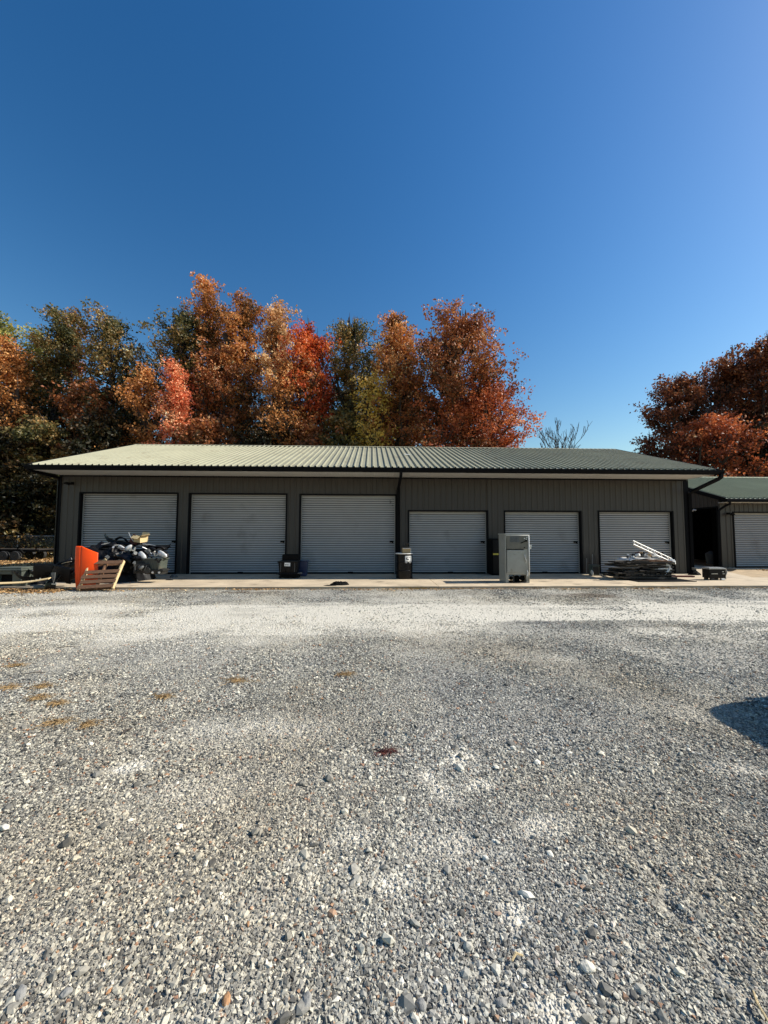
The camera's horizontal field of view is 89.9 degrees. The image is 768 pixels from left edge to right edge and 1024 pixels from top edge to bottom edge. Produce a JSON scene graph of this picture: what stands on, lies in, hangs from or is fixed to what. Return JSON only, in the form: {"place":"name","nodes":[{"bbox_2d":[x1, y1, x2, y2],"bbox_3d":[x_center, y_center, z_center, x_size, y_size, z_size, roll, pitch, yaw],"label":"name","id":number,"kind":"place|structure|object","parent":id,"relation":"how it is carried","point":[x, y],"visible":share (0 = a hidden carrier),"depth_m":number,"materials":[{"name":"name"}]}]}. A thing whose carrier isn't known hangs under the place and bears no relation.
{"place":"outdoors","nodes":[
{"label":"outdoors","id":0,"kind":"place"},
{"bbox_2d":[148,568,169,573],"bbox_3d":[-7.258,1.884,12.280,0.650,0.172,0.392,0,-3,2],"label":"battery tray","id":1,"kind":"object","parent":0,"point":[160,571],"visible":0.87,"depth_m":12.12,"materials":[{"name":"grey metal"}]},
{"bbox_2d":[133,560,150,573],"bbox_3d":[-7.604,1.704,12.173,0.493,0.463,0.467,1,-3,-13],"label":"engine block","id":2,"kind":"object","parent":1,"relation":"on","point":[146,569],"depth_m":12.04,"materials":[{"name":"grey metal"}]},
{"bbox_2d":[142,557,169,569],"bbox_3d":[-7.343,1.658,12.341,0.670,0.358,0.450,1,-3,3],"label":"plastic crate","id":3,"kind":"object","parent":1,"relation":"on","point":[153,563],"visible":0.74,"depth_m":12.15,"materials":[{"name":"plastic"}]},
{"bbox_2d":[276,572,302,577],"bbox_3d":[-3.292,2.204,13.519,0.907,0.221,0.552,0,-3,-2],"label":"hand cart","id":4,"kind":"object","parent":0,"point":[297,575],"visible":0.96,"depth_m":13.36,"materials":[{"name":"black plastic"}]},
{"bbox_2d":[277,560,300,572],"bbox_3d":[-3.336,1.910,13.559,0.730,0.422,0.474,0,-3,-2],"label":"storage tote","id":5,"kind":"object","parent":4,"relation":"on","point":[289,566],"visible":1,"depth_m":13.36,"materials":[{"name":"black plastic"}]},
{"bbox_2d":[3,559,731,571],"bbox_3d":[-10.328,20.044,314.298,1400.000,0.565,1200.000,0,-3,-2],"label":"ground","id":6,"kind":"structure","parent":0,"point":[700,562],"depth_m":22.07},
{"bbox_2d":[0,333,47,435],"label":"maple tree","id":7,"kind":"object","parent":6,"relation":"on","point":[10,361],"visible":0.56,"depth_m":29.56,"materials":[{"name":"orange plant"}]},
{"bbox_2d":[0,462,49,547],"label":"undergrowth tree","id":8,"kind":"object","parent":6,"relation":"on","point":[3,513],"visible":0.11,"depth_m":26.25,"materials":[{"name":"green plant"}]},
{"bbox_2d":[0,557,52,566],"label":"leaf litter","id":9,"kind":"object","parent":6,"relation":"on","point":[22,561],"visible":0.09,"depth_m":21.29,"materials":[{"name":"plant"}]},
{"bbox_2d":[0,547,53,560],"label":"utility trailer","id":10,"kind":"object","parent":6,"relation":"on","point":[31,553],"visible":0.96,"depth_m":22.75,"materials":[{"name":"metal"}]},
{"bbox_2d":[0,506,54,557],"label":"weedy bush","id":11,"kind":"object","parent":6,"relation":"on","point":[39,531],"visible":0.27,"depth_m":26.02,"materials":[{"name":"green plant"}]},
{"bbox_2d":[0,425,55,547],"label":"undergrowth tree","id":12,"kind":"object","parent":6,"relation":"on","point":[8,465],"visible":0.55,"depth_m":25.79,"materials":[{"name":"green plant"}]},
{"bbox_2d":[2,322,57,419],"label":"maple tree","id":13,"kind":"object","parent":6,"relation":"on","point":[31,348],"visible":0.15,"depth_m":33.38,"materials":[{"name":"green plant"}]},
{"bbox_2d":[0,472,59,546],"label":"undergrowth tree","id":14,"kind":"object","parent":6,"relation":"on","point":[35,492],"visible":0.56,"depth_m":25.90,"materials":[{"name":"green plant"}]},
{"bbox_2d":[0,311,61,394],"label":"maple tree","id":15,"kind":"object","parent":6,"relation":"on","point":[8,330],"visible":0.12,"depth_m":32.75,"materials":[{"name":"green plant"}]},
{"bbox_2d":[0,393,71,534],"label":"undergrowth tree","id":16,"kind":"object","parent":6,"relation":"on","point":[36,411],"visible":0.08,"depth_m":30.03,"materials":[{"name":"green plant"}]},
{"bbox_2d":[21,539,53,557],"bbox_3d":[-22.586,2.295,25.703,3.272,1.622,2.330,0,-3,-2],"label":"weedy bush","id":17,"kind":"object","parent":6,"relation":"on","point":[44,545],"visible":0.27,"depth_m":25.50,"materials":[{"name":"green plant"}]},
{"bbox_2d":[0,412,77,540],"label":"undergrowth tree","id":18,"kind":"object","parent":6,"relation":"on","point":[46,433],"visible":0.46,"depth_m":26.55,"materials":[{"name":"green plant"}]},
{"bbox_2d":[22,304,85,439],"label":"maple tree","id":19,"kind":"object","parent":6,"relation":"on","point":[51,367],"visible":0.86,"depth_m":31.55,"materials":[{"name":"green plant"}]},
{"bbox_2d":[56,307,92,439],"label":"maple tree","id":20,"kind":"object","parent":6,"relation":"on","point":[70,373],"visible":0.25,"depth_m":33.09,"materials":[{"name":"green plant"}]},
{"bbox_2d":[41,377,126,473],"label":"undergrowth tree","id":21,"kind":"object","parent":6,"relation":"on","point":[64,409],"visible":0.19,"depth_m":29.14,"materials":[{"name":"brown plant"}]},
{"bbox_2d":[44,395,155,530],"bbox_3d":[-20.831,-2.353,28.552,6.897,11.304,7.363,-1,-3,18],"label":"undergrowth tree","id":22,"kind":"object","parent":6,"relation":"on","point":[95,435],"visible":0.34,"depth_m":27.69,"materials":[{"name":"green plant"}]},
{"bbox_2d":[39,296,161,442],"bbox_3d":[-22.435,-6.612,31.366,7.842,19.924,7.498,0,-3,-2],"label":"maple tree","id":23,"kind":"object","parent":6,"relation":"on","point":[111,333],"visible":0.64,"depth_m":30.75,"materials":[{"name":"green plant"}]},
{"bbox_2d":[90,361,186,451],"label":"maple tree","id":24,"kind":"object","parent":6,"relation":"on","point":[139,405],"visible":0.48,"depth_m":28.72,"materials":[{"name":"orange plant"}]},
{"bbox_2d":[122,303,215,444],"bbox_3d":[-17.548,-6.970,31.296,6.158,20.690,7.537,-1,-4,25],"label":"maple tree","id":25,"kind":"object","parent":6,"relation":"on","point":[176,341],"visible":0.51,"depth_m":31.43,"materials":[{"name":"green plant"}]},
{"bbox_2d":[141,354,203,444],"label":"maple tree","id":26,"kind":"object","parent":6,"relation":"on","point":[177,412],"visible":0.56,"depth_m":28.38,"materials":[{"name":"red plant"}]},
{"bbox_2d":[169,270,233,441],"bbox_3d":[-15.542,-8.696,33.239,5.965,24.418,5.781,0,-3,-2],"label":"maple tree","id":27,"kind":"object","parent":6,"relation":"on","point":[207,301],"visible":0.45,"depth_m":33.13,"materials":[{"name":"orange plant"}]},
{"bbox_2d":[167,414,238,444],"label":"undergrowth tree","id":28,"kind":"object","parent":6,"relation":"on","point":[198,433],"visible":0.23,"depth_m":27.88,"materials":[{"name":"orange plant"}]},
{"bbox_2d":[156,335,274,444],"bbox_3d":[-12.995,-5.273,31.186,8.378,17.307,7.010,0,-3,9],"label":"maple tree","id":29,"kind":"object","parent":6,"relation":"on","point":[210,377],"visible":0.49,"depth_m":30.56,"materials":[{"name":"orange plant"}]},
{"bbox_2d":[194,287,268,444],"bbox_3d":[-12.370,-7.723,32.155,5.841,22.314,5.363,0,-3,-2],"label":"maple tree","id":30,"kind":"object","parent":6,"relation":"on","point":[246,315],"visible":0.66,"depth_m":31.80,"materials":[{"name":"orange plant"}]},
{"bbox_2d":[204,381,268,440],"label":"undergrowth tree","id":31,"kind":"object","parent":6,"relation":"on","point":[260,400],"visible":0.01,"depth_m":33.76,"materials":[{"name":"brown plant"}]},
{"bbox_2d":[225,413,294,445],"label":"undergrowth tree","id":32,"kind":"object","parent":6,"relation":"on","point":[265,439],"visible":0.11,"depth_m":28.49,"materials":[{"name":"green plant"}]},
{"bbox_2d":[249,295,301,444],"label":"maple tree","id":33,"kind":"object","parent":6,"relation":"on","point":[273,318],"visible":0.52,"depth_m":33.13,"materials":[{"name":"orange plant"}]},
{"bbox_2d":[241,355,322,445],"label":"maple tree","id":34,"kind":"object","parent":6,"relation":"on","point":[286,397],"visible":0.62,"depth_m":29.40,"materials":[{"name":"orange plant"}]},
{"bbox_2d":[270,314,342,445],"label":"maple tree","id":35,"kind":"object","parent":6,"relation":"on","point":[307,347],"visible":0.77,"depth_m":30.67,"materials":[{"name":"orange plant"}]},
{"bbox_2d":[275,414,343,445],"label":"undergrowth tree","id":36,"kind":"object","parent":6,"relation":"on","point":[309,439],"visible":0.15,"depth_m":28.50,"materials":[{"name":"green plant"}]},
{"bbox_2d":[314,403,368,445],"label":"undergrowth tree","id":37,"kind":"object","parent":6,"relation":"on","point":[340,417],"visible":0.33,"depth_m":29.59,"materials":[{"name":"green plant"}]},
{"bbox_2d":[321,314,384,440],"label":"maple tree","id":38,"kind":"object","parent":6,"relation":"on","point":[350,337],"visible":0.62,"depth_m":32.70,"materials":[{"name":"green plant"}]},
{"bbox_2d":[345,368,399,446],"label":"maple tree","id":39,"kind":"object","parent":6,"relation":"on","point":[367,397],"visible":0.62,"depth_m":29.54,"materials":[{"name":"green plant"}]},
{"bbox_2d":[23,444,724,573],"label":"storage building","id":40,"kind":"structure","parent":6,"relation":"on","point":[231,509],"depth_m":15.18,"materials":[{"name":"metal"}]},
{"bbox_2d":[77,492,178,573],"bbox_3d":[-9.827,0.808,14.852,3.740,3.135,0.235,0,-3,-2],"label":"roll up door","id":41,"kind":"structure","parent":40,"relation":"in","point":[115,514],"depth_m":14.94,"materials":[{"name":"metal"}]},
{"bbox_2d":[186,493,286,573],"bbox_3d":[-5.675,0.830,14.987,3.790,3.125,0.235,0,-3,-2],"label":"roll up door","id":42,"kind":"structure","parent":40,"relation":"in","point":[232,533],"depth_m":15.05,"materials":[{"name":"metal"}]},
{"bbox_2d":[299,494,396,573],"bbox_3d":[-1.407,0.853,15.126,3.810,3.115,0.235,0,-3,-2],"label":"roll up door","id":43,"kind":"structure","parent":40,"relation":"in","point":[339,533],"depth_m":15.19,"materials":[{"name":"metal"}]},
{"bbox_2d":[408,510,488,573],"bbox_3d":[2.530,1.178,15.236,3.190,2.495,0.235,0,-3,-2],"label":"roll up door","id":44,"kind":"structure","parent":40,"relation":"in","point":[440,541],"depth_m":15.30,"materials":[{"name":"metal"}]},
{"bbox_2d":[504,510,582,573],"bbox_3d":[6.313,1.194,15.359,3.140,2.495,0.235,0,-3,-2],"label":"roll up door","id":45,"kind":"structure","parent":40,"relation":"in","point":[553,535],"depth_m":15.44,"materials":[{"name":"metal"}]},
{"bbox_2d":[598,511,675,573],"bbox_3d":[10.101,1.205,15.483,3.100,2.505,0.235,0,-3,-2],"label":"roll up door","id":46,"kind":"structure","parent":40,"relation":"in","point":[617,530],"depth_m":15.56,"materials":[{"name":"metal"}]},
{"bbox_2d":[357,309,433,446],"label":"maple tree","id":47,"kind":"object","parent":6,"relation":"on","point":[396,339],"visible":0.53,"depth_m":30.66,"materials":[{"name":"orange plant"}]},
{"bbox_2d":[363,344,439,446],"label":"maple tree","id":48,"kind":"object","parent":6,"relation":"on","point":[399,422],"visible":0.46,"depth_m":29.82,"materials":[{"name":"orange plant"}]},
{"bbox_2d":[408,379,498,446],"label":"maple tree","id":49,"kind":"object","parent":6,"relation":"on","point":[459,409],"visible":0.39,"depth_m":27.83,"materials":[{"name":"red plant"}]},
{"bbox_2d":[396,295,531,447],"bbox_3d":[6.083,-6.634,29.646,10.254,19.943,10.592,0,-3,-2],"label":"maple tree","id":50,"kind":"object","parent":6,"relation":"on","point":[445,367],"visible":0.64,"depth_m":28.07,"materials":[{"name":"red plant"}]},
{"bbox_2d":[447,371,545,447],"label":"maple tree","id":51,"kind":"object","parent":6,"relation":"on","point":[497,395],"visible":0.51,"depth_m":27.74,"materials":[{"name":"red plant"}]},
{"bbox_2d":[536,417,590,447],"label":"bare tree","id":52,"kind":"object","parent":6,"relation":"on","point":[556,443],"visible":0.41,"depth_m":57.05,"materials":[{"name":"grey plant"}]},
{"bbox_2d":[633,429,680,460],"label":"maple tree","id":53,"kind":"object","parent":6,"relation":"on","point":[649,445],"visible":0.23,"depth_m":30.79,"materials":[{"name":"red plant"}]},
{"bbox_2d":[628,371,747,466],"bbox_3d":[25.988,-4.365,33.295,8.013,15.915,8.522,-2,-4,29],"label":"maple tree","id":54,"kind":"object","parent":6,"relation":"on","point":[677,392],"visible":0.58,"depth_m":32.56,"materials":[{"name":"red plant"}]},
{"bbox_2d":[660,343,767,474],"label":"maple tree","id":55,"kind":"object","parent":6,"relation":"on","point":[723,369],"visible":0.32,"depth_m":32.91,"materials":[{"name":"red plant"}]},
{"bbox_2d":[661,404,767,476],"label":"maple tree","id":56,"kind":"object","parent":6,"relation":"on","point":[717,428],"visible":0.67,"depth_m":28.06,"materials":[{"name":"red plant"}]},
{"bbox_2d":[687,477,767,567],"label":"storage building","id":57,"kind":"structure","parent":6,"relation":"on","point":[730,521],"depth_m":18.54,"materials":[{"name":"metal"}]},
{"bbox_2d":[732,512,767,567],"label":"roll up door","id":58,"kind":"structure","parent":57,"relation":"in","point":[750,529],"depth_m":18.50,"materials":[{"name":"metal"}]},
{"bbox_2d":[707,331,767,462],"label":"maple tree","id":59,"kind":"object","parent":6,"relation":"on","point":[757,349],"visible":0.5,"depth_m":31.93,"materials":[{"name":"red plant"}]},
{"bbox_2d":[709,416,767,476],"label":"maple tree","id":60,"kind":"object","parent":6,"relation":"on","point":[763,452],"visible":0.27,"depth_m":28.77,"materials":[{"name":"red plant"}]},
{"bbox_2d":[0,773,767,1023],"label":"gravel","id":61,"kind":"structure","parent":0,"point":[646,797],"depth_m":1.69,"materials":[{"name":"gravel"}]},
{"bbox_2d":[495,997,507,1007],"bbox_3d":[0.401,1.669,1.310,0.045,0.021,0.029,0,-3,7],"label":"loose stone","id":62,"kind":"object","parent":61,"relation":"on","point":[500,1002],"visible":1,"depth_m":1.30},
{"bbox_2d":[0,587,767,1023],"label":"gravel yard","id":63,"kind":"structure","parent":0,"point":[334,611],"depth_m":3.19,"materials":[{"name":"gravel"}]},
{"bbox_2d":[15,984,26,1001],"bbox_3d":[-1.257,1.664,1.332,0.032,0.027,0.055,3,-4,-39],"label":"loose stone","id":64,"kind":"object","parent":63,"relation":"on","point":[20,993],"visible":1,"depth_m":1.32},
{"bbox_2d":[0,587,72,595],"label":"leaf litter","id":65,"kind":"object","parent":63,"relation":"on","point":[19,590],"visible":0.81,"depth_m":10.61,"materials":[{"name":"plant"}]},
{"bbox_2d":[33,715,80,728],"bbox_3d":[-2.766,1.755,3.232,0.373,0.040,0.250,0,-3,-2],"label":"dry grass clump","id":66,"kind":"object","parent":63,"relation":"on","point":[58,721],"visible":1,"depth_m":3.24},
{"bbox_2d":[43,565,73,589],"bbox_3d":[-9.284,2.015,10.928,0.502,0.952,0.184,22,-10,-25],"label":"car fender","id":67,"kind":"object","parent":63,"relation":"on","point":[49,583],"visible":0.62,"depth_m":10.90,"materials":[{"name":"metal"}]},
{"bbox_2d":[33,563,70,583],"bbox_3d":[-9.429,1.746,10.974,0.951,0.502,0.208,9,24,-7],"label":"car fender","id":68,"kind":"object","parent":67,"relation":"on","point":[41,571],"visible":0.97,"depth_m":10.94,"materials":[{"name":"black plastic"}]},
{"bbox_2d":[76,560,124,590],"bbox_3d":[-8.002,1.783,10.906,0.988,0.888,0.125,-2,-38,-3],"label":"wooden pallet","id":69,"kind":"object","parent":63,"relation":"on","point":[100,575],"visible":0.97,"depth_m":10.80,"materials":[{"name":"brown wood"}]},
{"bbox_2d":[0,574,260,588],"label":"concrete apron","id":70,"kind":"object","parent":63,"relation":"on","point":[200,581],"visible":0.25,"depth_m":11.98,"materials":[{"name":"concrete"}]},
{"bbox_2d":[0,566,32,585],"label":"utility bin","id":71,"kind":"object","parent":70,"relation":"on","point":[7,574],"visible":0.65,"depth_m":11.31,"materials":[{"name":"grey plastic"}]},
{"bbox_2d":[75,546,97,587],"bbox_3d":[-8.588,1.591,11.069,0.824,1.220,0.224,0,-3,4],"label":"car hood","id":72,"kind":"object","parent":70,"relation":"on","point":[85,558],"visible":0.81,"depth_m":11.02,"materials":[{"name":"orange paint"}]},
{"bbox_2d":[63,541,155,582],"bbox_3d":[-9.146,1.627,12.965,2.721,1.284,2.019,0,-3,-2],"label":"tarpaulin","id":73,"kind":"object","parent":70,"relation":"on","point":[128,577],"visible":0.36,"depth_m":12.48,"materials":[{"name":"black plastic"}]},
{"bbox_2d":[111,558,132,572],"bbox_3d":[-8.295,1.671,12.188,0.464,0.436,0.439,5,-2,16],"label":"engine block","id":74,"kind":"object","parent":73,"relation":"on","point":[127,566],"depth_m":12.14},
{"bbox_2d":[116,551,134,563],"bbox_3d":[-8.234,1.433,12.227,0.592,0.243,0.314,11,-39,16],"label":"wheel arch liner","id":75,"kind":"object","parent":73,"relation":"hanging from","point":[127,557],"visible":0.9,"depth_m":12.15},
{"bbox_2d":[118,543,149,555],"bbox_3d":[-8.442,1.288,12.899,1.257,0.255,0.372,6,14,5],"label":"bumper cover","id":76,"kind":"object","parent":73,"relation":"on","point":[137,551],"visible":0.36,"depth_m":12.75,"materials":[{"name":"black plastic"}]},
{"bbox_2d":[140,543,170,549],"bbox_3d":[-7.849,1.139,13.060,1.107,0.220,0.372,13,26,4],"label":"bumper cover","id":77,"kind":"object","parent":76,"relation":"on","point":[167,546],"visible":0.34,"depth_m":12.97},
{"bbox_2d":[131,532,149,542],"bbox_3d":[-8.201,0.863,12.991,0.441,0.307,0.422,5,6,24],"label":"cardboard box","id":78,"kind":"object","parent":77,"relation":"on","point":[143,537],"visible":1,"depth_m":12.95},
{"bbox_2d":[303,990,311,1007],"bbox_3d":[-0.263,1.662,1.310,0.033,0.024,0.050,0,-3,-1],"label":"loose stone","id":79,"kind":"object","parent":63,"relation":"on","point":[307,997],"visible":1,"depth_m":1.31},
{"bbox_2d":[227,574,438,588],"bbox_3d":[-1.523,2.446,13.098,6.190,0.300,3.680,0,-3,-2],"label":"concrete apron","id":80,"kind":"object","parent":63,"relation":"on","point":[316,581],"visible":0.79,"depth_m":12.32,"materials":[{"name":"concrete"}]},
{"bbox_2d":[299,560,308,575],"bbox_3d":[-2.988,2.063,14.165,0.390,0.560,0.370,0,-3,-2],"label":"blue bin","id":81,"kind":"object","parent":80,"relation":"on","point":[303,567],"visible":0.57,"depth_m":14.01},
{"bbox_2d":[395,553,412,578],"bbox_3d":[0.709,1.881,13.495,0.624,0.883,0.624,0,-3,-2],"label":"trash can","id":82,"kind":"object","parent":80,"relation":"on","point":[404,565],"visible":0.98,"depth_m":13.24,"materials":[{"name":"grey plastic"}]},
{"bbox_2d":[0,587,767,622],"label":"gravel","id":83,"kind":"structure","parent":63,"relation":"on","point":[375,603],"depth_m":9.40,"materials":[{"name":"gravel"}]},
{"bbox_2d":[372,743,406,757],"bbox_3d":[0.030,1.739,2.824,0.272,0.038,0.187,0,-3,-2],"label":"dry grass clump","id":84,"kind":"object","parent":63,"relation":"on","point":[385,751],"visible":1,"depth_m":2.81,"materials":[{"name":"brown plant"}]},
{"bbox_2d":[39,587,764,591],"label":"leaf litter","id":85,"kind":"object","parent":63,"relation":"on","point":[408,588],"visible":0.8,"depth_m":11.21,"materials":[{"name":"plant"}]},
{"bbox_2d":[416,997,426,1011],"bbox_3d":[0.127,1.665,1.300,0.028,0.023,0.039,2,-4,-30],"label":"loose stone","id":86,"kind":"object","parent":63,"relation":"on","point":[421,1003],"visible":1,"depth_m":1.30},
{"bbox_2d":[424,574,635,588],"bbox_3d":[4.568,2.475,13.316,5.980,0.300,3.640,0,-3,-2],"label":"concrete apron","id":87,"kind":"object","parent":63,"relation":"on","point":[445,581],"visible":0.57,"depth_m":12.45,"materials":[{"name":"concrete"}]},
{"bbox_2d":[487,538,498,574],"bbox_3d":[4.351,1.717,14.834,0.541,1.382,0.605,0,-3,-2],"label":"black cabinet","id":88,"kind":"object","parent":87,"relation":"on","point":[493,556],"visible":0.5,"depth_m":14.56,"materials":[{"name":"plastic"}]},
{"bbox_2d":[498,534,531,582],"bbox_3d":[4.304,1.492,12.579,0.894,1.571,0.768,0,-3,-2],"label":"steel cabinet","id":89,"kind":"object","parent":87,"relation":"on","point":[514,555],"visible":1,"depth_m":12.34,"materials":[{"name":"metal"}]},
{"bbox_2d":[580,959,594,973],"bbox_3d":[0.749,1.677,1.419,0.052,0.031,0.037,0,-3,-2],"label":"loose stone","id":90,"kind":"object","parent":63,"relation":"on","point":[586,966],"visible":1,"depth_m":1.41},
{"bbox_2d":[598,577,767,587],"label":"concrete apron","id":91,"kind":"object","parent":63,"relation":"on","point":[746,582],"visible":0.5,"depth_m":12.25,"materials":[{"name":"concrete"}]},
{"bbox_2d":[620,578,696,581],"bbox_3d":[9.266,2.310,13.150,2.032,0.022,1.159,0,-3,-2],"label":"rubber mat","id":92,"kind":"object","parent":91,"relation":"on","point":[660,580],"visible":0.56,"depth_m":12.81,"materials":[{"name":"black rubber"}]},
{"bbox_2d":[606,573,676,578],"bbox_3d":[9.004,2.256,13.511,1.900,0.089,0.977,1,-3,-2],"label":"plywood sheet","id":93,"kind":"object","parent":92,"relation":"on","point":[635,577],"visible":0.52,"depth_m":13.04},
{"bbox_2d":[610,572,675,575],"bbox_3d":[9.025,2.172,13.504,1.744,0.044,0.927,0,-4,-3],"label":"plywood sheet","id":94,"kind":"object","parent":93,"relation":"on","point":[648,575],"visible":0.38,"depth_m":13.08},
{"bbox_2d":[606,570,673,573],"bbox_3d":[8.983,2.121,13.578,1.879,0.060,0.876,0,-3,0],"label":"plywood sheet","id":95,"kind":"object","parent":94,"relation":"on","point":[621,572],"visible":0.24,"depth_m":13.48,"materials":[{"name":"grey wood"}]},
{"bbox_2d":[608,568,674,571],"bbox_3d":[9.034,2.037,13.564,1.800,0.068,0.927,0,-3,-4],"label":"plywood sheet","id":96,"kind":"object","parent":95,"relation":"on","point":[628,570],"visible":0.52,"depth_m":13.21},
{"bbox_2d":[641,567,671,568],"bbox_3d":[9.517,1.960,13.570,0.678,0.057,0.824,2,-2,-2],"label":"foam board","id":97,"kind":"object","parent":96,"relation":"on","point":[656,567],"visible":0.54,"depth_m":13.39,"materials":[{"name":"white plastic"}]},
{"bbox_2d":[604,564,673,567],"bbox_3d":[9.003,1.889,13.606,1.918,0.060,0.926,1,-2,-1],"label":"plywood sheet","id":98,"kind":"object","parent":97,"relation":"on","point":[664,566],"visible":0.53,"depth_m":13.30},
{"bbox_2d":[610,563,671,565],"bbox_3d":[9.054,1.829,13.590,1.666,0.045,0.876,-1,-2,-5],"label":"plywood sheet","id":99,"kind":"object","parent":98,"relation":"on","point":[637,563],"visible":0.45,"depth_m":13.24,"materials":[{"name":"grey wood"}]},
{"bbox_2d":[608,561,674,563],"bbox_3d":[9.035,1.766,13.573,1.782,0.060,0.927,-1,-4,0],"label":"plywood sheet","id":100,"kind":"object","parent":99,"relation":"on","point":[624,562],"visible":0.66,"depth_m":13.13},
{"bbox_2d":[634,559,672,561],"bbox_3d":[9.252,1.704,13.574,1.357,0.052,0.824,1,-4,-4],"label":"plywood sheet","id":101,"kind":"object","parent":100,"relation":"on","point":[654,560],"visible":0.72,"depth_m":13.19,"materials":[{"name":"grey wood"}]},
{"bbox_2d":[632,540,670,560],"bbox_3d":[9.390,1.391,13.479,1.602,0.055,0.328,25,32,0],"label":"aluminium ladder","id":102,"kind":"object","parent":101,"relation":"on","point":[654,551],"visible":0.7,"depth_m":13.51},
{"bbox_2d":[701,567,726,579],"bbox_3d":[11.420,2.121,13.270,0.683,0.427,0.342,0,-3,-2],"label":"machine case","id":103,"kind":"object","parent":91,"relation":"on","point":[714,573],"visible":1,"depth_m":13.14,"materials":[{"name":"black plastic"}]},
{"bbox_2d":[0,619,767,680],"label":"gravel","id":104,"kind":"structure","parent":0,"point":[575,648],"depth_m":5.29,"materials":[{"name":"gravel"}]},
{"bbox_2d":[0,0,767,469],"label":"sky","id":105,"kind":"structure","parent":0,"point":[592,175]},
{"bbox_2d":[578,572,748,577],"bbox_3d":[10.996,2.584,14.990,6.938,0.300,2.071,0,-3,-2],"label":"concrete apron","id":106,"kind":"object","parent":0,"point":[729,574],"visible":0.2,"depth_m":14.61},
{"bbox_2d":[731,570,767,576],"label":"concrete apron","id":107,"kind":"object","parent":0,"point":[754,573],"visible":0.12,"depth_m":15.76,"materials":[{"name":"concrete"}]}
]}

